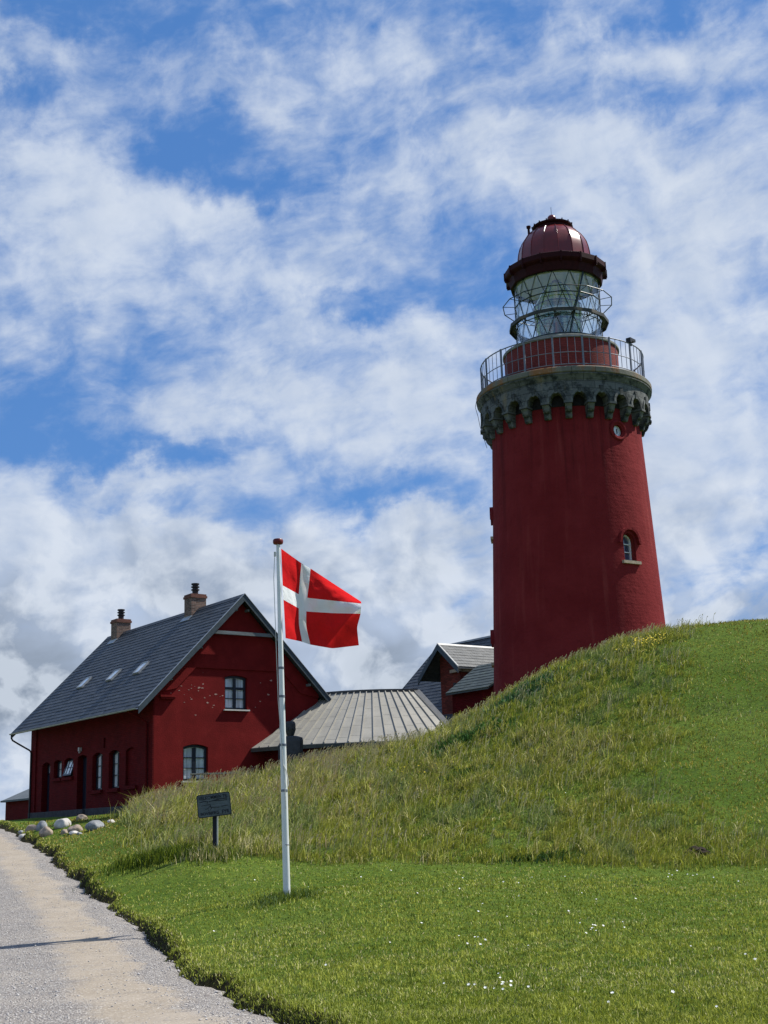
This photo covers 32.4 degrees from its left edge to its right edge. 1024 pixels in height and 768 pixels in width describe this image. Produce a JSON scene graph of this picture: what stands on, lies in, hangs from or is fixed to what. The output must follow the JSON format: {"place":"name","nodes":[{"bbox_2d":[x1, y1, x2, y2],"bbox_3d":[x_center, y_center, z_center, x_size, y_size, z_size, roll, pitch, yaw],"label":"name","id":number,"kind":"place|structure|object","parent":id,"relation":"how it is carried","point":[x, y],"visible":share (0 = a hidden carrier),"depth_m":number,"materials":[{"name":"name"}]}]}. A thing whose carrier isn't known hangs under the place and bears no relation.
{"place":"outdoors","nodes":[
{"label":"outdoors","id":0,"kind":"place"},
{"bbox_2d":[0,829,284,1023],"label":"gravel road","id":1,"kind":"structure","parent":0,"point":[15,851],"depth_m":16.91,"materials":[{"name":"beige gravel"}]},
{"bbox_2d":[0,820,395,1023],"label":"verge grass","id":2,"kind":"structure","parent":0,"point":[135,912],"depth_m":18.13,"materials":[{"name":"green plant"}]},
{"bbox_2d":[0,617,767,1023],"bbox_3d":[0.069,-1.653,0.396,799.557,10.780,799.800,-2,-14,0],"label":"ground","id":3,"kind":"structure","parent":0,"point":[730,794],"depth_m":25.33,"materials":[{"name":"green plant"}]},
{"bbox_2d":[0,789,28,819],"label":"shed","id":4,"kind":"structure","parent":3,"relation":"on","point":[17,806],"depth_m":74.62,"materials":[{"name":"red paint"}]},
{"bbox_2d":[25,824,36,832],"bbox_3d":[-11.673,10.544,43.757,0.434,0.379,0.342,1,-14,-13],"label":"boulder","id":5,"kind":"object","parent":3,"relation":"on","point":[31,827],"visible":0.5,"depth_m":43.67,"materials":[{"name":"beige stone"}]},
{"bbox_2d":[36,821,46,830],"bbox_3d":[-11.118,10.268,42.911,0.362,0.462,0.328,2,-14,-15],"label":"boulder","id":6,"kind":"object","parent":3,"relation":"on","point":[40,825],"visible":0.62,"depth_m":42.81,"materials":[{"name":"grey stone"}]},
{"bbox_2d":[39,826,52,836],"bbox_3d":[-10.654,10.139,41.611,0.454,0.464,0.355,-1,-14,-3],"label":"boulder","id":7,"kind":"object","parent":3,"relation":"on","point":[44,831],"visible":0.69,"depth_m":41.50,"materials":[{"name":"beige stone"}]},
{"bbox_2d":[54,818,71,828],"bbox_3d":[-10.395,10.142,42.763,0.524,0.444,0.424,-4,-14,11],"label":"boulder","id":8,"kind":"object","parent":3,"relation":"on","point":[61,823],"visible":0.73,"depth_m":42.62,"materials":[{"name":"stone"}]},
{"bbox_2d":[60,829,67,834],"bbox_3d":[-9.954,9.996,41.148,0.265,0.229,0.221,1,-14,-10],"label":"boulder","id":9,"kind":"object","parent":3,"relation":"on","point":[64,831],"visible":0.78,"depth_m":41.07,"materials":[{"name":"beige stone"}]},
{"bbox_2d":[67,824,82,832],"bbox_3d":[-9.527,9.852,40.762,0.501,0.411,0.398,1,-14,-12],"label":"boulder","id":10,"kind":"object","parent":3,"relation":"on","point":[77,827],"visible":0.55,"depth_m":40.66,"materials":[{"name":"beige stone"}]},
{"bbox_2d":[76,814,87,819],"bbox_3d":[-10.880,11.053,47.555,0.382,0.340,0.337,-8,-15,24],"label":"boulder","id":11,"kind":"object","parent":3,"relation":"on","point":[82,816],"visible":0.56,"depth_m":47.46,"materials":[{"name":"beige stone"}]},
{"bbox_2d":[85,820,103,830],"bbox_3d":[-8.738,9.536,39.965,0.615,0.415,0.490,1,-14,-12],"label":"boulder","id":12,"kind":"object","parent":3,"relation":"on","point":[94,824],"visible":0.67,"depth_m":39.79,"materials":[{"name":"grey stone"}]},
{"bbox_2d":[72,836,240,890],"bbox_3d":[-4.504,7.444,28.005,4.136,1.166,2.442,-2,-14,0],"label":"long grass tuft","id":13,"kind":"object","parent":3,"relation":"on","point":[162,854],"visible":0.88,"depth_m":27.70,"materials":[{"name":"green plant"}]},
{"bbox_2d":[9,583,330,818],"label":"brick house","id":14,"kind":"structure","parent":3,"relation":"on","point":[122,710],"depth_m":55.86,"materials":[{"name":"red brick"}]},
{"bbox_2d":[47,775,49,811],"bbox_3d":[-15.412,13.039,61.113,0.119,1.750,0.930,8,-17,-35],"label":"door","id":15,"kind":"structure","parent":14,"relation":"in","point":[48,779],"depth_m":61.40,"materials":[{"name":"blue paint"}]},
{"bbox_2d":[57,761,61,777],"bbox_3d":[-14.669,11.728,60.228,0.092,0.780,0.900,8,-17,-35],"label":"window frame","id":16,"kind":"structure","parent":14,"relation":"in","point":[59,775],"depth_m":60.48,"materials":[{"name":"blue paint"}]},
{"bbox_2d":[63,759,72,775],"bbox_3d":[-14.085,11.447,59.147,0.280,0.717,0.900,8,-17,-35],"label":"window frame","id":17,"kind":"structure","parent":14,"relation":"in","point":[68,770],"depth_m":59.19,"materials":[{"name":"blue paint"}]},
{"bbox_2d":[82,757,86,808],"bbox_3d":[-13.006,11.893,57.947,0.119,2.230,0.980,8,-17,-35],"label":"door","id":18,"kind":"structure","parent":14,"relation":"in","point":[84,759],"depth_m":58.19,"materials":[{"name":"blue paint"}]},
{"bbox_2d":[96,753,101,789],"bbox_3d":[-12.111,11.141,56.734,0.092,1.550,1.010,8,-17,-35],"label":"window frame","id":19,"kind":"structure","parent":14,"relation":"in","point":[99,758],"depth_m":56.98,"materials":[{"name":"blue paint"}]},
{"bbox_2d":[112,751,118,787],"bbox_3d":[-11.131,10.792,55.412,0.092,1.550,1.010,8,-17,-35],"label":"window frame","id":20,"kind":"structure","parent":14,"relation":"in","point":[115,784],"depth_m":55.65,"materials":[{"name":"blue paint"}]},
{"bbox_2d":[183,745,205,780],"bbox_3d":[-7.722,10.178,53.569,1.110,1.430,0.092,8,-17,-35],"label":"window frame","id":21,"kind":"structure","parent":14,"relation":"in","point":[194,756],"depth_m":53.59,"materials":[{"name":"blue paint"}]},
{"bbox_2d":[225,676,245,709],"bbox_3d":[-6.281,7.586,55.329,1.050,1.400,0.092,8,-17,-35],"label":"window frame","id":22,"kind":"structure","parent":14,"relation":"in","point":[235,698],"depth_m":55.36,"materials":[{"name":"blue paint"}]},
{"bbox_2d":[196,792,231,847],"bbox_3d":[-3.545,6.592,27.554,0.733,1.467,0.124,-1,-14,-4],"label":"information sign","id":23,"kind":"object","parent":3,"relation":"on","point":[214,805],"visible":0.99,"depth_m":27.60,"materials":[{"name":"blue metal"}]},
{"bbox_2d":[164,841,266,873],"bbox_3d":[-3.545,7.056,27.171,2.267,0.711,1.780,-2,-14,0],"label":"long grass tuft","id":24,"kind":"object","parent":3,"relation":"on","point":[210,852],"visible":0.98,"depth_m":27.04,"materials":[{"name":"green plant"}]},
{"bbox_2d":[190,772,241,781],"bbox_3d":[-5.471,8.833,43.086,1.700,0.630,0.430,0,-14,-8],"label":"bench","id":25,"kind":"object","parent":3,"relation":"on","point":[194,774],"visible":0.43,"depth_m":42.92,"materials":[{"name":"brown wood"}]},
{"bbox_2d":[230,895,296,913],"bbox_3d":[-1.842,6.053,20.443,1.136,0.280,1.376,-2,-14,0],"label":"long grass tuft","id":26,"kind":"object","parent":3,"relation":"on","point":[263,903],"visible":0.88,"depth_m":20.41,"materials":[{"name":"green plant"}]},
{"bbox_2d":[219,831,307,854],"bbox_3d":[-2.454,7.110,28.463,2.354,0.574,1.818,5,-15,-26],"label":"long grass tuft","id":27,"kind":"object","parent":3,"relation":"on","point":[248,843],"visible":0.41,"depth_m":28.30,"materials":[{"name":"green plant"}]},
{"bbox_2d":[273,538,289,893],"bbox_3d":[-1.681,3.493,21.723,0.223,6.258,0.176,-2,-14,0],"label":"flagpole","id":28,"kind":"object","parent":3,"relation":"on","point":[277,542],"visible":0.98,"depth_m":21.66,"materials":[{"name":"white metal"}]},
{"bbox_2d":[281,549,360,647],"bbox_3d":[-0.989,1.503,22.706,1.761,1.627,0.689,6,-16,-30],"label":"flag","id":29,"kind":"object","parent":28,"relation":"attached to","point":[320,610],"visible":1,"depth_m":22.73,"materials":[{"name":"red fabric"}]},
{"bbox_2d":[246,887,334,906],"bbox_3d":[-1.471,6.103,20.983,1.555,0.305,2.011,-2,-14,0],"label":"long grass tuft","id":30,"kind":"object","parent":3,"relation":"on","point":[291,894],"visible":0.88,"depth_m":20.83,"materials":[{"name":"green plant"}]},
{"bbox_2d":[278,721,302,763],"bbox_3d":[-3.209,8.162,45.155,0.865,1.982,0.378,-8,-15,23],"label":"stone bust","id":31,"kind":"object","parent":3,"relation":"on","point":[294,745],"visible":0.56,"depth_m":45.05,"materials":[{"name":"stone"}]},
{"bbox_2d":[251,689,448,769],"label":"link building","id":32,"kind":"structure","parent":3,"relation":"on","point":[347,717],"depth_m":55.39,"materials":[{"name":"metal"}]},
{"bbox_2d":[107,612,767,871],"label":"rough grass","id":33,"kind":"structure","parent":3,"relation":"on","point":[448,817],"depth_m":33.02,"materials":[{"name":"green plant"}]},
{"bbox_2d":[402,636,493,722],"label":"slate roofed house","id":34,"kind":"structure","parent":3,"relation":"on","point":[449,681],"depth_m":63.06,"materials":[{"name":"brick"}]},
{"bbox_2d":[408,706,515,762],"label":"weeds","id":35,"kind":"object","parent":3,"relation":"on","point":[464,736],"visible":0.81,"depth_m":39.29,"materials":[{"name":"green plant"}]},
{"bbox_2d":[420,761,506,787],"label":"weeds","id":36,"kind":"object","parent":3,"relation":"on","point":[467,771],"visible":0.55,"depth_m":35.48,"materials":[{"name":"green plant"}]},
{"bbox_2d":[213,792,756,1006],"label":"daisies","id":37,"kind":"object","parent":3,"relation":"on","point":[673,991],"visible":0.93,"depth_m":12.95,"materials":[{"name":"white plant"}]},
{"bbox_2d":[390,633,665,771],"bbox_3d":[4.493,5.675,39.673,10.382,4.635,1.850,4,-15,-24],"label":"ragwort","id":38,"kind":"object","parent":3,"relation":"on","point":[616,649],"visible":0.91,"depth_m":42.05,"materials":[{"name":"yellow plant"}]},
{"bbox_2d":[480,661,587,716],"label":"weeds","id":39,"kind":"object","parent":3,"relation":"on","point":[513,694],"visible":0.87,"depth_m":41.64,"materials":[{"name":"green plant"}]},
{"bbox_2d":[481,847,599,865],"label":"weeds","id":40,"kind":"object","parent":3,"relation":"on","point":[544,857],"visible":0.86,"depth_m":26.31,"materials":[{"name":"green plant"}]},
{"bbox_2d":[475,214,665,696],"bbox_3d":[7.623,-0.534,54.085,7.478,26.007,7.478,-4,-14,8],"label":"lighthouse","id":41,"kind":"object","parent":3,"relation":"on","point":[566,420],"visible":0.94,"depth_m":51.65,"materials":[{"name":"paint"}]},
{"bbox_2d":[610,420,626,440],"bbox_3d":[9.216,-3.206,52.081,0.859,0.859,0.175,7,-16,-32],"label":"round window","id":42,"kind":"structure","parent":41,"relation":"in","point":[615,432],"depth_m":52.10,"materials":[{"name":"brick"}]},
{"bbox_2d":[623,535,631,559],"bbox_3d":[9.296,1.409,51.010,0.579,1.081,0.087,7,-16,-32],"label":"window frame","id":43,"kind":"structure","parent":41,"relation":"in","point":[626,541],"depth_m":51.09,"materials":[{"name":"white paint"}]},
{"bbox_2d":[685,846,709,855],"bbox_3d":[6.149,6.666,26.018,0.571,0.185,0.492,-2,-14,0],"label":"molehill","id":44,"kind":"object","parent":3,"relation":"on","point":[703,850],"visible":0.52,"depth_m":25.88,"materials":[{"name":"soil"}]},
{"bbox_2d":[0,0,767,819],"label":"sky","id":45,"kind":"structure","parent":0,"point":[256,255],"materials":[{"name":"blue"}]}
]}

